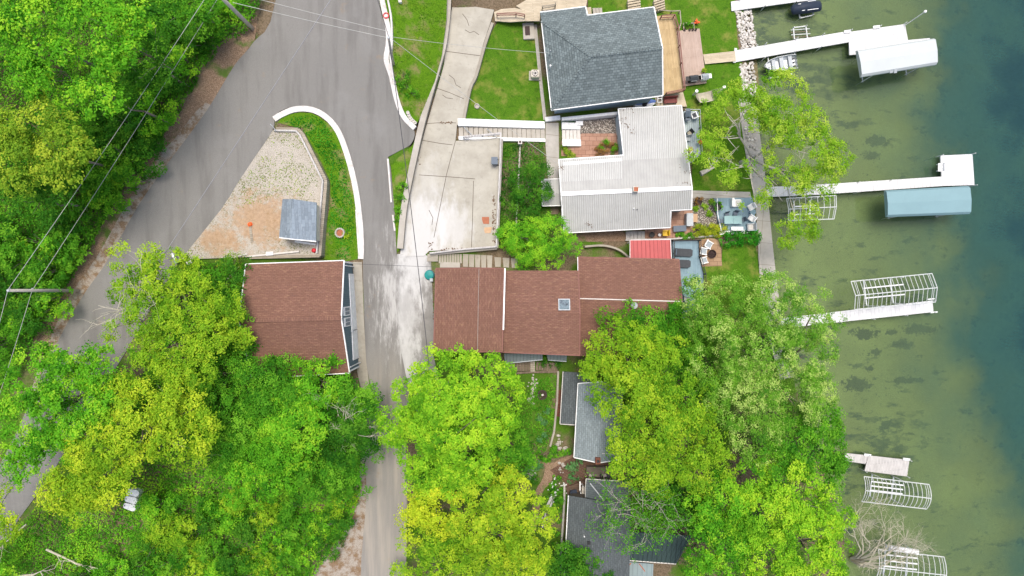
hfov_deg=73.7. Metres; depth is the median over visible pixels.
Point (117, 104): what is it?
tree
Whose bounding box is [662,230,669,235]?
chair
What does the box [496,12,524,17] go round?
railing
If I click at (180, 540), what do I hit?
bush
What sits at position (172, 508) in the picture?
bush
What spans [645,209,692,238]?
patio
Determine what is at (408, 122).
kerb
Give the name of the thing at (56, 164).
tree
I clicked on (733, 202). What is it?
sofa
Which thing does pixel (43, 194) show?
tree
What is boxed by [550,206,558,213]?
staircase
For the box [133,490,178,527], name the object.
bush
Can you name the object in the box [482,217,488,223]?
metal plate
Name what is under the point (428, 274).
tank lid
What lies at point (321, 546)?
bush
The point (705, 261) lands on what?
chair
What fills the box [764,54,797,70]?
rowboat
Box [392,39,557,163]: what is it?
cable
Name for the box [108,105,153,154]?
bush
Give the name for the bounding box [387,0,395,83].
kerb
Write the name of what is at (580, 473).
patio
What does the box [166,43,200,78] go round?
bush
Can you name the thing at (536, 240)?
tree
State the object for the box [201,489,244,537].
bush
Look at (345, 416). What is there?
tree
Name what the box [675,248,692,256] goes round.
sun lounger
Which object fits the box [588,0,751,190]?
lawn
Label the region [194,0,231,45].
bush
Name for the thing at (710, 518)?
tree
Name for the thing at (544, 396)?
fire pit
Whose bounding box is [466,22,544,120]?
lawn
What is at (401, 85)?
bush
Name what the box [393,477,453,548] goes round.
tree
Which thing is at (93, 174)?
bush
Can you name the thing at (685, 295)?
table
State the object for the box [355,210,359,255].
kerb
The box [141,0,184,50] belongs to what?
bush
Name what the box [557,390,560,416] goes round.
staircase
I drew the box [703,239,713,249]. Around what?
chair
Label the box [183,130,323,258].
gravel lot
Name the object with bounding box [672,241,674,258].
railing
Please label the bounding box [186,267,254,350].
tree
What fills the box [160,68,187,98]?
bush
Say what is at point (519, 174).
garden wall
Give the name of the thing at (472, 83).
retaining wall
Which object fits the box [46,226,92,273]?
bush
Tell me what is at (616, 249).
garden wall
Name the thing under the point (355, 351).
garage door
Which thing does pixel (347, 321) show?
window
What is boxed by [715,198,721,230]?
railing
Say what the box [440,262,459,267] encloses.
landing
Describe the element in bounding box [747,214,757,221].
chair
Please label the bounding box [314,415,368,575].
road shoulder
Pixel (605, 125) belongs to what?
pebble bed
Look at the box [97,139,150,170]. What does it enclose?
bush
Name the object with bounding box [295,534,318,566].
bush
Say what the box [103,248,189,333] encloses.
tree
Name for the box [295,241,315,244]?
plank
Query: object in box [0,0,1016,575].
ground
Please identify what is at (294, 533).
bush
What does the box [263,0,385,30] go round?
cable
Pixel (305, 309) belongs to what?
garage
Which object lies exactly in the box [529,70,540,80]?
heat pump
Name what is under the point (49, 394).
tree
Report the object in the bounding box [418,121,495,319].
dead leaves
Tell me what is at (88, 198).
bush
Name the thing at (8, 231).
bush
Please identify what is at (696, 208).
bush
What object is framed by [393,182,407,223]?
bush
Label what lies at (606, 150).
bush
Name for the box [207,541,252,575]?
bush
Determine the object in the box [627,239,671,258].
awning
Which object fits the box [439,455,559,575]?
tree
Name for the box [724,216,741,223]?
table
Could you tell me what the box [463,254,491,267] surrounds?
staircase
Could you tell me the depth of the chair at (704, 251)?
74.56 m
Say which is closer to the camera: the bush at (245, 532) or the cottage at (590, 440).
the bush at (245, 532)
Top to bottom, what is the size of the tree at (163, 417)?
11.405 m
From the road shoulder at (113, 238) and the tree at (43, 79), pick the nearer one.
the tree at (43, 79)
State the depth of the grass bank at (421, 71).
69.14 m
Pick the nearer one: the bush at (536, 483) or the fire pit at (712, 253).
the bush at (536, 483)
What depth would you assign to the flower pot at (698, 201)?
74.48 m
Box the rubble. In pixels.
[527,374,567,475]
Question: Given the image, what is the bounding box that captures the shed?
[279,199,319,241]
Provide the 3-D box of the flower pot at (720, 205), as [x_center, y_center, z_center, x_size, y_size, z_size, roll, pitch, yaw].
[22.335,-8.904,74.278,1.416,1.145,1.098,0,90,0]
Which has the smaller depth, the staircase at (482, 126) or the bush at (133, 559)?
the bush at (133, 559)
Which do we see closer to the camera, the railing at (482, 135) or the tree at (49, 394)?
the tree at (49, 394)
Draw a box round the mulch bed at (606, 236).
[557,228,633,241]
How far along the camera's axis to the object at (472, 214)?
70.23 m
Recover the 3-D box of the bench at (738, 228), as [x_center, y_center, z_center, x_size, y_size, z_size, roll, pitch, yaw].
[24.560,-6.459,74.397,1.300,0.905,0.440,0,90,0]
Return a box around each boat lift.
[765,52,794,79]
[786,195,836,221]
[789,25,810,39]
[796,2,813,21]
[851,273,937,309]
[861,471,931,508]
[877,541,946,575]
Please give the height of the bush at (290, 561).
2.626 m
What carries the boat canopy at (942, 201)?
in the lake water
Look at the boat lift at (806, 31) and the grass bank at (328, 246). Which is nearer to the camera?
the grass bank at (328, 246)
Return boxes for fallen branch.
[17,558,59,575]
[46,549,108,572]
[699,153,717,175]
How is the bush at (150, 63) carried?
on the ground at (888, 410)
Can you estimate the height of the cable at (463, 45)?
8.230 m
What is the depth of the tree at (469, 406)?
62.91 m
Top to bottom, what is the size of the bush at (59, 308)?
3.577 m
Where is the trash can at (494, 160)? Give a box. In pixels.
[491,157,497,164]
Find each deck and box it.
[516,0,586,23]
[565,480,584,494]
[655,92,686,106]
[657,16,682,94]
[671,241,702,320]
[677,29,705,85]
[683,111,699,162]
[714,198,756,230]
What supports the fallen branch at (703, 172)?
on the lawn at (718, 33)
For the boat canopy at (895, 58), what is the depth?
72.68 m
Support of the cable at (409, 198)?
attached to the utility pole at (391, 54)
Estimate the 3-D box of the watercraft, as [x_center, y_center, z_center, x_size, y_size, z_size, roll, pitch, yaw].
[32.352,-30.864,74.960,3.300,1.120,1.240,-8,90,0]
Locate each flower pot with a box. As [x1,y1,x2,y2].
[694,196,703,205]
[711,201,723,210]
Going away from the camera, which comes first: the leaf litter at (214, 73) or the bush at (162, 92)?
the bush at (162, 92)
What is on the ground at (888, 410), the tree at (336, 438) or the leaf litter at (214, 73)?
the tree at (336, 438)
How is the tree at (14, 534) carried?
on the ground at (888, 410)
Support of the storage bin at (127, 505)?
on the ground at (888, 410)
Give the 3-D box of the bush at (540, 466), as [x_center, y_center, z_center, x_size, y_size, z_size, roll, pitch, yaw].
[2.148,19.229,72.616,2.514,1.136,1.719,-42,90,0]
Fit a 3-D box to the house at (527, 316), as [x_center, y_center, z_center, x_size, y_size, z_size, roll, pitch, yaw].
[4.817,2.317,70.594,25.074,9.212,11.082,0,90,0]
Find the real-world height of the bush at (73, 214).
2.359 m
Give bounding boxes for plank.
[249,251,298,256]
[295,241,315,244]
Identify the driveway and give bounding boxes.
[400,7,499,255]
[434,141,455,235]
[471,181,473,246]
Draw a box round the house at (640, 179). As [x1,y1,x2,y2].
[541,105,692,233]
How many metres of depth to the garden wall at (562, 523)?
73.08 m
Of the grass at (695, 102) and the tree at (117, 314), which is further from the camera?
the grass at (695, 102)
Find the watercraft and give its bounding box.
[790,0,821,14]
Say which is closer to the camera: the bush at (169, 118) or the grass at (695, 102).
the bush at (169, 118)
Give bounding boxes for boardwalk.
[703,51,735,63]
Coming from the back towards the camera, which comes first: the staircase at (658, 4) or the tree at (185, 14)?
the staircase at (658, 4)
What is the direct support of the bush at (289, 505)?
on the ground at (888, 410)
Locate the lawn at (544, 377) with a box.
[510,373,556,446]
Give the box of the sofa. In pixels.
[730,198,740,206]
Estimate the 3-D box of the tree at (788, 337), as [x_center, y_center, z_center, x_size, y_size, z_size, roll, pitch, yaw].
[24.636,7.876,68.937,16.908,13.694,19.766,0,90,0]
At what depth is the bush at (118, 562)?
65.78 m
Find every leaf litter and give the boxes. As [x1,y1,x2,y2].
[31,16,256,361]
[558,106,692,226]
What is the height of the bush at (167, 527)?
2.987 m
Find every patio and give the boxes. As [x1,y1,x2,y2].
[551,457,628,494]
[561,133,617,157]
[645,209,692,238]
[699,238,721,266]
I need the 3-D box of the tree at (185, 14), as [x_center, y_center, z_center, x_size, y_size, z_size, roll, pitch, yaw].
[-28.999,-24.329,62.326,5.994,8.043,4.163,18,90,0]
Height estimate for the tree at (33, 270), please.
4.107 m
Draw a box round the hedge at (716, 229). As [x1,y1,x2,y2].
[691,222,727,237]
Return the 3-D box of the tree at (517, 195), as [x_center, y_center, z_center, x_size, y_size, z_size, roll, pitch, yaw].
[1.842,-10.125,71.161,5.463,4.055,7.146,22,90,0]
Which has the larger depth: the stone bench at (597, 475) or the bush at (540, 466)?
the stone bench at (597, 475)
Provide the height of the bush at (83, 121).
3.118 m
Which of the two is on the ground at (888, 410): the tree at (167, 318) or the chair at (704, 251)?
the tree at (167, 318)
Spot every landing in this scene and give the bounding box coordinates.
[427,254,437,261]
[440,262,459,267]
[530,361,534,371]
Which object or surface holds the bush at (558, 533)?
on the ground at (888, 410)
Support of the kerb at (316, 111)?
on the ground at (888, 410)
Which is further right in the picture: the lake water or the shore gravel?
the lake water
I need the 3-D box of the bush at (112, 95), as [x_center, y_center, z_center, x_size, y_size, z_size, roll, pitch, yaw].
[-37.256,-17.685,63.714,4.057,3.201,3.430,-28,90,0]
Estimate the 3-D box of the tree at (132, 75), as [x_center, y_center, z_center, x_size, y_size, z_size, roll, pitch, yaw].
[-30.673,-19.168,61.489,4.946,9.960,9.639,25,90,0]
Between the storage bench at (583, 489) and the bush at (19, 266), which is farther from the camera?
the storage bench at (583, 489)
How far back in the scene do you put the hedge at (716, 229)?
74.22 m
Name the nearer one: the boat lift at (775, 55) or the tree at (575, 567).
the tree at (575, 567)
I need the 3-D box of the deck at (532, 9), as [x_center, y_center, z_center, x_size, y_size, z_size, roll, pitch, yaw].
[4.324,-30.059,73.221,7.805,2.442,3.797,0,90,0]
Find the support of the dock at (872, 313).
in the lake water
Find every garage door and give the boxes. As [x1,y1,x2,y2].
[349,274,356,329]
[351,330,358,359]
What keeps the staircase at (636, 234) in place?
on the ground at (888, 410)
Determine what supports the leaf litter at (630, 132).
on the house at (640, 179)
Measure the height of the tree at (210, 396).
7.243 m
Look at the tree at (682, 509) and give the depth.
68.75 m
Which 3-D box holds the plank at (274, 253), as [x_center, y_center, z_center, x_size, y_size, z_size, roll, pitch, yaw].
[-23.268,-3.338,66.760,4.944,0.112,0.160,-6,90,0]
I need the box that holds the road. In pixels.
[0,0,414,575]
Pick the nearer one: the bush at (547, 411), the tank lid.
the tank lid
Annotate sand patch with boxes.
[484,227,491,232]
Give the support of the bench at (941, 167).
on the dock at (959, 171)
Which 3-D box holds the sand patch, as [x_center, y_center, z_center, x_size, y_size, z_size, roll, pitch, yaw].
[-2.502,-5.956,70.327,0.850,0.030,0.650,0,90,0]
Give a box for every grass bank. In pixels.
[278,112,357,260]
[385,0,446,121]
[391,143,413,251]
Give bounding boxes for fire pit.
[537,390,546,399]
[708,250,716,257]
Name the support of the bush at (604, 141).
on the patio at (589, 141)
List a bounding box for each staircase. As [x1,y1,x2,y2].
[439,254,461,262]
[458,118,544,141]
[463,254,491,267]
[494,257,517,267]
[505,361,529,371]
[536,362,558,370]
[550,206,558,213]
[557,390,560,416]
[561,122,580,146]
[592,8,601,13]
[626,0,640,9]
[626,231,644,238]
[652,0,664,12]
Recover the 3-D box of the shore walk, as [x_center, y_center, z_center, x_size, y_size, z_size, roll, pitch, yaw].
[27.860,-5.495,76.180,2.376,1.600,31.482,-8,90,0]
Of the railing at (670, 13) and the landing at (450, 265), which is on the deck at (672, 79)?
the railing at (670, 13)
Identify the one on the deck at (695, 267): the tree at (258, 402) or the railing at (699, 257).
the railing at (699, 257)
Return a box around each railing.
[429,132,501,253]
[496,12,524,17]
[542,2,555,9]
[656,9,681,32]
[660,14,685,94]
[671,239,706,304]
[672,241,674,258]
[683,109,701,163]
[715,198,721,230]
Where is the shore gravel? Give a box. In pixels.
[746,14,758,97]
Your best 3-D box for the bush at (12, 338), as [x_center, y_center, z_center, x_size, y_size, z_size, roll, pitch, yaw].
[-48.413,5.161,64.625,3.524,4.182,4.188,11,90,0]
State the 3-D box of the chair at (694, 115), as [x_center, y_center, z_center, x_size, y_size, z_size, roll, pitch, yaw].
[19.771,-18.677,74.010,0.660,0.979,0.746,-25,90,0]
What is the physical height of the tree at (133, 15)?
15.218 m
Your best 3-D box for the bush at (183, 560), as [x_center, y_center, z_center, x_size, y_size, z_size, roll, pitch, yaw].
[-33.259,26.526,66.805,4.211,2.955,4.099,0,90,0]
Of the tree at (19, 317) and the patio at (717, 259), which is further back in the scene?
the patio at (717, 259)
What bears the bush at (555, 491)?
on the ground at (888, 410)
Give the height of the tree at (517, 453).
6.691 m
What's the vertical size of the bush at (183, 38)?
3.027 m
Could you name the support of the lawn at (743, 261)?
on the ground at (888, 410)
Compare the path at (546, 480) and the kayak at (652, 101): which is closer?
the path at (546, 480)
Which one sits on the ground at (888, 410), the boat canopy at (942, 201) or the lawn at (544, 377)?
the lawn at (544, 377)
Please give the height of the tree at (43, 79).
13.150 m
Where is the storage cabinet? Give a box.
[684,213,692,226]
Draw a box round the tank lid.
[424,270,434,279]
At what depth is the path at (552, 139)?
73.62 m
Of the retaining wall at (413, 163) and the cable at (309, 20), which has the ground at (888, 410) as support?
the retaining wall at (413, 163)
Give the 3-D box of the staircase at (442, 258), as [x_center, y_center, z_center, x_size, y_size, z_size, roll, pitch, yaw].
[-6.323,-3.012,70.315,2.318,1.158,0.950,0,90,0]
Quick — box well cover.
[522,22,534,39]
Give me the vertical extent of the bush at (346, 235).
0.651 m
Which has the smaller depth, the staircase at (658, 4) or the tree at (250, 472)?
the tree at (250, 472)
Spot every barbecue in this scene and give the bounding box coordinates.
[684,108,691,120]
[686,75,701,82]
[699,73,711,81]
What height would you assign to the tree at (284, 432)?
9.325 m
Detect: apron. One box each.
[353,262,369,393]
[395,254,440,410]
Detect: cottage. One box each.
[560,371,622,463]
[564,476,690,575]
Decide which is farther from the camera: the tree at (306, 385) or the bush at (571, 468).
the bush at (571, 468)
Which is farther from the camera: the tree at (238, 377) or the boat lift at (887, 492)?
the boat lift at (887, 492)
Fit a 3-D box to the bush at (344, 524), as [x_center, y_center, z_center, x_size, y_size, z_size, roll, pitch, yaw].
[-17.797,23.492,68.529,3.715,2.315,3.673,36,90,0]
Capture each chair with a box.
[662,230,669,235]
[686,128,694,134]
[686,134,691,141]
[691,111,699,119]
[699,247,707,254]
[700,256,708,263]
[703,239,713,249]
[746,202,756,210]
[746,223,756,230]
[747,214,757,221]
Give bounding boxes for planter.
[335,228,344,237]
[682,20,693,30]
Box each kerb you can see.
[273,106,363,258]
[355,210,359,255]
[380,0,416,129]
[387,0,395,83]
[387,159,391,201]
[431,139,502,254]
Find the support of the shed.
on the gravel lot
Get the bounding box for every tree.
[0,0,94,90]
[0,88,103,199]
[0,166,86,230]
[0,339,135,492]
[0,479,26,547]
[0,562,21,575]
[2,22,113,103]
[32,358,225,530]
[50,0,180,81]
[52,53,168,124]
[77,282,163,330]
[97,238,257,398]
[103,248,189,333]
[116,2,189,113]
[144,0,220,41]
[172,364,231,413]
[184,385,261,483]
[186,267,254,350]
[194,335,272,396]
[206,254,252,298]
[207,434,298,515]
[215,250,246,312]
[228,350,308,433]
[238,387,331,478]
[278,350,352,427]
[289,452,376,510]
[307,393,384,449]
[308,412,384,474]
[321,374,384,441]
[373,341,526,505]
[389,509,504,575]
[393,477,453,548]
[411,410,539,511]
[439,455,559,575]
[492,211,582,270]
[499,158,556,223]
[544,537,613,575]
[575,305,738,501]
[581,463,696,563]
[597,296,724,404]
[636,472,714,542]
[678,267,849,469]
[681,65,857,249]
[681,469,764,575]
[718,456,859,575]
[750,397,853,494]
[820,481,941,575]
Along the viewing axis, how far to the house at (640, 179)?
71.04 m
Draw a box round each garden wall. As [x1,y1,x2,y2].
[502,370,556,373]
[516,145,520,227]
[534,24,545,119]
[545,115,560,122]
[549,371,558,446]
[560,486,564,566]
[561,112,617,121]
[584,244,628,257]
[625,235,716,240]
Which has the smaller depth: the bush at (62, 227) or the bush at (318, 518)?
the bush at (62, 227)
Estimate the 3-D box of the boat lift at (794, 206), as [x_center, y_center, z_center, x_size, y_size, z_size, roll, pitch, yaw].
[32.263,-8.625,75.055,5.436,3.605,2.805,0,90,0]
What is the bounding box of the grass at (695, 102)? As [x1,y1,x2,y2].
[481,0,751,295]
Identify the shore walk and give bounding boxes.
[738,99,792,379]
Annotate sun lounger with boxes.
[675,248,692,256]
[680,260,690,267]
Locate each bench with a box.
[581,485,584,493]
[588,474,606,476]
[663,95,677,103]
[672,225,686,231]
[731,227,743,230]
[936,163,944,171]
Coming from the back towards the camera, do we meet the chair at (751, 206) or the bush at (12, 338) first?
the chair at (751, 206)
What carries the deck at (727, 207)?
on the ground at (888, 410)
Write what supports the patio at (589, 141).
on the ground at (888, 410)
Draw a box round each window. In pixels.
[343,306,349,315]
[344,317,350,326]
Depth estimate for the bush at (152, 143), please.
64.70 m
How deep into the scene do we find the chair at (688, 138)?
74.08 m
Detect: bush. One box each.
[0,210,25,263]
[0,242,45,275]
[0,255,25,302]
[0,275,35,315]
[0,323,20,364]
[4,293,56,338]
[5,309,39,334]
[13,272,47,295]
[14,233,57,267]
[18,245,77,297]
[32,283,73,320]
[35,206,78,235]
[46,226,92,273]
[57,164,92,191]
[61,103,111,149]
[62,194,92,233]
[66,560,90,575]
[73,149,115,195]
[80,118,130,161]
[81,174,125,216]
[84,78,130,115]
[87,101,135,127]
[91,541,132,575]
[92,159,145,213]
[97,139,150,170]
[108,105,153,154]
[115,63,174,117]
[124,129,169,182]
[126,551,161,575]
[130,87,179,139]
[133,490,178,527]
[135,33,184,77]
[137,534,162,565]
[139,560,180,575]
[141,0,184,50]
[141,510,184,553]
[151,542,191,575]
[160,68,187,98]
[163,490,190,522]
[165,514,210,556]
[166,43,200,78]
[175,552,212,575]
[176,21,221,61]
[190,482,217,512]
[191,512,227,536]
[193,531,229,566]
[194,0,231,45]
[196,558,236,575]
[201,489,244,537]
[203,0,245,25]
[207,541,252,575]
[218,483,252,516]
[228,511,271,554]
[235,558,270,575]
[240,542,281,575]
[249,497,281,534]
[259,525,292,559]
[264,548,310,575]
[274,512,312,551]
[275,489,312,529]
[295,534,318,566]
[306,508,333,538]
[311,534,345,562]
[317,504,356,539]
[324,491,359,520]
[342,229,350,238]
[392,69,419,98]
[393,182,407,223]
[522,459,543,479]
[530,474,540,484]
[534,444,570,463]
[535,408,549,427]
[536,432,548,442]
[538,355,562,368]
[544,475,566,504]
[551,503,564,546]
[561,145,575,157]
[564,459,582,484]
[592,140,617,155]
[597,137,618,154]
[675,230,694,239]
[692,198,715,216]
[719,229,762,248]
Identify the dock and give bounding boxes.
[731,0,811,11]
[733,22,929,62]
[766,153,977,197]
[781,298,937,326]
[844,451,911,477]
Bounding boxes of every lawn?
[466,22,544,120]
[500,142,545,249]
[510,373,556,446]
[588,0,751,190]
[700,243,762,347]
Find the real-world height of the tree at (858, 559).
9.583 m
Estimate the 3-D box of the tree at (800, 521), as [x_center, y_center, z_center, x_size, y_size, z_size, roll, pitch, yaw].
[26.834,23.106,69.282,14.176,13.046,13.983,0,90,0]
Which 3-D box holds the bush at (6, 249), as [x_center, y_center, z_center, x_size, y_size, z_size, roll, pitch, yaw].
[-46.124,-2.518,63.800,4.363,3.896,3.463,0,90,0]
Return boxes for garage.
[239,260,360,377]
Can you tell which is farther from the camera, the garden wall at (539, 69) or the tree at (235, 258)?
the garden wall at (539, 69)
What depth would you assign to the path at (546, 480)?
73.22 m
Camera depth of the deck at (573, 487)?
73.40 m
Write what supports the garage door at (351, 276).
in the garage
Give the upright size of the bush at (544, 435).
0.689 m
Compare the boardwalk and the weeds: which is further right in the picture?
the boardwalk
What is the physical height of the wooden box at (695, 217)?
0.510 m
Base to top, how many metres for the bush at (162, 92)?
3.396 m
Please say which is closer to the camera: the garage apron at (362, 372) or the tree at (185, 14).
the tree at (185, 14)
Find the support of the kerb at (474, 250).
on the driveway at (461, 199)
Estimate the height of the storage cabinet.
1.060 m
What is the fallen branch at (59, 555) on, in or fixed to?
on the undergrowth at (73, 537)
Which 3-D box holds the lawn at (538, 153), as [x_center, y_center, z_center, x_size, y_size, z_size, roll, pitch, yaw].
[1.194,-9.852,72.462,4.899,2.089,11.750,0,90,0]
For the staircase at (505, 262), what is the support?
on the ground at (888, 410)
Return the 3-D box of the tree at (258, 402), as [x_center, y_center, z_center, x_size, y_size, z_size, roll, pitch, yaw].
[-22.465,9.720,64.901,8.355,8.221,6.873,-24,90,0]
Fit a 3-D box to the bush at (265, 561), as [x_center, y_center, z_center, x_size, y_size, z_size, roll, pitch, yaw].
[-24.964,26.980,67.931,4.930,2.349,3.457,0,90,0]
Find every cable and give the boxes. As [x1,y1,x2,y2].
[1,292,31,388]
[8,0,203,288]
[34,0,216,286]
[233,2,386,37]
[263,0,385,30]
[346,263,425,266]
[389,36,543,52]
[389,41,428,363]
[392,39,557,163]
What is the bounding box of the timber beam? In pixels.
[249,226,252,242]
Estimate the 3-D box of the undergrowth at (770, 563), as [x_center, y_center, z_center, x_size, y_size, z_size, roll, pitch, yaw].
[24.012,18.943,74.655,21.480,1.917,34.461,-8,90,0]
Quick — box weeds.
[237,132,316,207]
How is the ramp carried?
on the deck at (532, 9)
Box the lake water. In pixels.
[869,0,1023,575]
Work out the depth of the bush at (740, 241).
74.51 m
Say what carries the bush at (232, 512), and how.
on the ground at (888, 410)
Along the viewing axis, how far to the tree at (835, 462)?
65.57 m
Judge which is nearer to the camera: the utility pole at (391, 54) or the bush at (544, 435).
the utility pole at (391, 54)
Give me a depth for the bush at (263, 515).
67.49 m
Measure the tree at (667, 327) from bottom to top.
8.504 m
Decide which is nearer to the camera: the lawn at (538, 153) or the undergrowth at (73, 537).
the undergrowth at (73, 537)
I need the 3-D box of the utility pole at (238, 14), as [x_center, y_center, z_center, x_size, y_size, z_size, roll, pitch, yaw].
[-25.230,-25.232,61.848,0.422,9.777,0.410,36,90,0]
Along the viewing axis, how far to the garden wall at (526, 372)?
72.39 m
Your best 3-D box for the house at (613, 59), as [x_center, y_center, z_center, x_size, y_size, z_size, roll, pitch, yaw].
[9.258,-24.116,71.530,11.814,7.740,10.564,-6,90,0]
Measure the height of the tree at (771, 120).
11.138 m
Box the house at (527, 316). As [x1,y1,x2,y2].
[433,257,682,362]
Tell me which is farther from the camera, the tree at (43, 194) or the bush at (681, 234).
the bush at (681, 234)
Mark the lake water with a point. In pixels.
(968, 98)
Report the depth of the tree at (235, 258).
65.13 m
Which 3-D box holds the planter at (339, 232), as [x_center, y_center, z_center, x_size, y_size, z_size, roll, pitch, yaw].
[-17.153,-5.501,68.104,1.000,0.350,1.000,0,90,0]
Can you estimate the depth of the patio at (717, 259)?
75.09 m
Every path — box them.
[530,454,573,533]
[545,123,558,178]
[692,190,750,197]
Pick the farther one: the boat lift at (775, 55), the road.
the boat lift at (775, 55)
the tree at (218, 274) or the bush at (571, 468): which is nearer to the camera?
the tree at (218, 274)
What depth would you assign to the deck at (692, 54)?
74.65 m
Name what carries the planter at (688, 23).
on the deck at (692, 54)
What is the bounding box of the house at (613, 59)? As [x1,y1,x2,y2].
[540,6,663,113]
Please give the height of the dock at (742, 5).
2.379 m
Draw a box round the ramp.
[494,8,524,22]
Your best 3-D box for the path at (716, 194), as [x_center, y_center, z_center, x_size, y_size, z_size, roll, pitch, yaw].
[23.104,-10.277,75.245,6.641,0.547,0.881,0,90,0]
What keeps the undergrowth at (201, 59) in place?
on the ground at (888, 410)
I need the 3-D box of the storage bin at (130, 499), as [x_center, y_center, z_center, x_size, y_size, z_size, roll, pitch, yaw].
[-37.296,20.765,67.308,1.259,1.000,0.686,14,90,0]
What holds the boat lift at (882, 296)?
in the lake water
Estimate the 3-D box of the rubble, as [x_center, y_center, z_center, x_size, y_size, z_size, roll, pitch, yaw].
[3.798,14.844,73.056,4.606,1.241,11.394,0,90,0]
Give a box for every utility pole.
[6,288,80,291]
[222,0,253,30]
[387,36,394,65]
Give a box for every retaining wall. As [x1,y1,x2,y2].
[249,127,329,258]
[397,0,450,248]
[462,22,493,118]
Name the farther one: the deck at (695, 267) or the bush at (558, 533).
the deck at (695, 267)
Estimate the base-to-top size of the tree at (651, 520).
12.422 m
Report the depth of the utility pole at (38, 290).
61.15 m
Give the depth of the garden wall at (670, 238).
74.45 m
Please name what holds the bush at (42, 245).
on the ground at (888, 410)
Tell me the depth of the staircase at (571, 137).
73.76 m
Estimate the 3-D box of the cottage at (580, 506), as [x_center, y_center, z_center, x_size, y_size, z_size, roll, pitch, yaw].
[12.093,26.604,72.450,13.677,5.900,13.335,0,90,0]
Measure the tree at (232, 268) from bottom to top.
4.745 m
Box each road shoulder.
[32,103,209,390]
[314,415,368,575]
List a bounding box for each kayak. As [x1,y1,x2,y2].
[634,103,654,106]
[636,99,655,104]
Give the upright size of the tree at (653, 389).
12.058 m
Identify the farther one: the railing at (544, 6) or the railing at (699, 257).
the railing at (699, 257)
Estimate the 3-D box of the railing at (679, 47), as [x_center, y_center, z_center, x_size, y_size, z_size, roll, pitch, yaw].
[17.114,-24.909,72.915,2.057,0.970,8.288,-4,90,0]
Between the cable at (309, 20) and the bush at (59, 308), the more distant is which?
the bush at (59, 308)
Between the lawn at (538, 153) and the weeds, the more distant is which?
the lawn at (538, 153)
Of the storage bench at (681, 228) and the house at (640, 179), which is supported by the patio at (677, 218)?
the storage bench at (681, 228)
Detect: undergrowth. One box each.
[0,0,261,384]
[0,262,362,575]
[627,307,840,575]
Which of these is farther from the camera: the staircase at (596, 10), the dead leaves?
the staircase at (596, 10)
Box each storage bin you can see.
[123,502,139,510]
[125,495,140,503]
[126,487,142,496]
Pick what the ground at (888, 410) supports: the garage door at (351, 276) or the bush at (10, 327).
the bush at (10, 327)
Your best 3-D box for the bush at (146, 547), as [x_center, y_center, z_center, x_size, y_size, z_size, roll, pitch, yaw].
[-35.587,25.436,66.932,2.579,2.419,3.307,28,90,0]
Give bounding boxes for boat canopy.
[852,39,937,84]
[881,186,971,219]
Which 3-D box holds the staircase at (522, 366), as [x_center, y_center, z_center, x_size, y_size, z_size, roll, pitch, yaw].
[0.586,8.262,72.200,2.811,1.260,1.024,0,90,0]
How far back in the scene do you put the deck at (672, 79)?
73.40 m
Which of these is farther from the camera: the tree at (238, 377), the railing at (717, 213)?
the railing at (717, 213)
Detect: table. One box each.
[682,286,693,296]
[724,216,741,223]
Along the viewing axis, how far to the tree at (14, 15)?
52.59 m
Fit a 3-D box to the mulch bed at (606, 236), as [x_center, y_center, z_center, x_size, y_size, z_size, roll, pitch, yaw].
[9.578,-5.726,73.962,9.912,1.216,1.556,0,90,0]
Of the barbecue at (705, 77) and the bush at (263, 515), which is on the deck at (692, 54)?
the barbecue at (705, 77)
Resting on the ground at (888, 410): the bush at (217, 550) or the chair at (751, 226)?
the bush at (217, 550)
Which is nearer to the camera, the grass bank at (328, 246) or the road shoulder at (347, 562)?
the grass bank at (328, 246)
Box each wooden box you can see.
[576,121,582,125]
[693,214,697,221]
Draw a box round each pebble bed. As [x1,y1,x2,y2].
[566,117,615,133]
[692,198,718,226]
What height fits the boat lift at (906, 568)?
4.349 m
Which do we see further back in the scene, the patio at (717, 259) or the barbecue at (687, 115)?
the patio at (717, 259)
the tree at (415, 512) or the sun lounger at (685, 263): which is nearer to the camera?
the tree at (415, 512)
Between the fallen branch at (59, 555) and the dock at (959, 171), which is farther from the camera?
the dock at (959, 171)
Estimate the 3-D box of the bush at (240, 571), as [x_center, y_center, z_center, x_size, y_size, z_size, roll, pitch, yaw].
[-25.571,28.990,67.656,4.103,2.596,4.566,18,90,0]
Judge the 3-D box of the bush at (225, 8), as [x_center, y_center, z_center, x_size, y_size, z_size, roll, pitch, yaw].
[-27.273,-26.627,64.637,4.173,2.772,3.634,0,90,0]
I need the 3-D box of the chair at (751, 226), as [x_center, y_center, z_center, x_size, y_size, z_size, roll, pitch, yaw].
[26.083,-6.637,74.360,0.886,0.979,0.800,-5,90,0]
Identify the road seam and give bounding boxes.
[2,0,330,502]
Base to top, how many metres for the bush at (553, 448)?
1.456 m
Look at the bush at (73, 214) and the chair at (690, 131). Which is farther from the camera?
the chair at (690, 131)
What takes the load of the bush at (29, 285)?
on the ground at (888, 410)

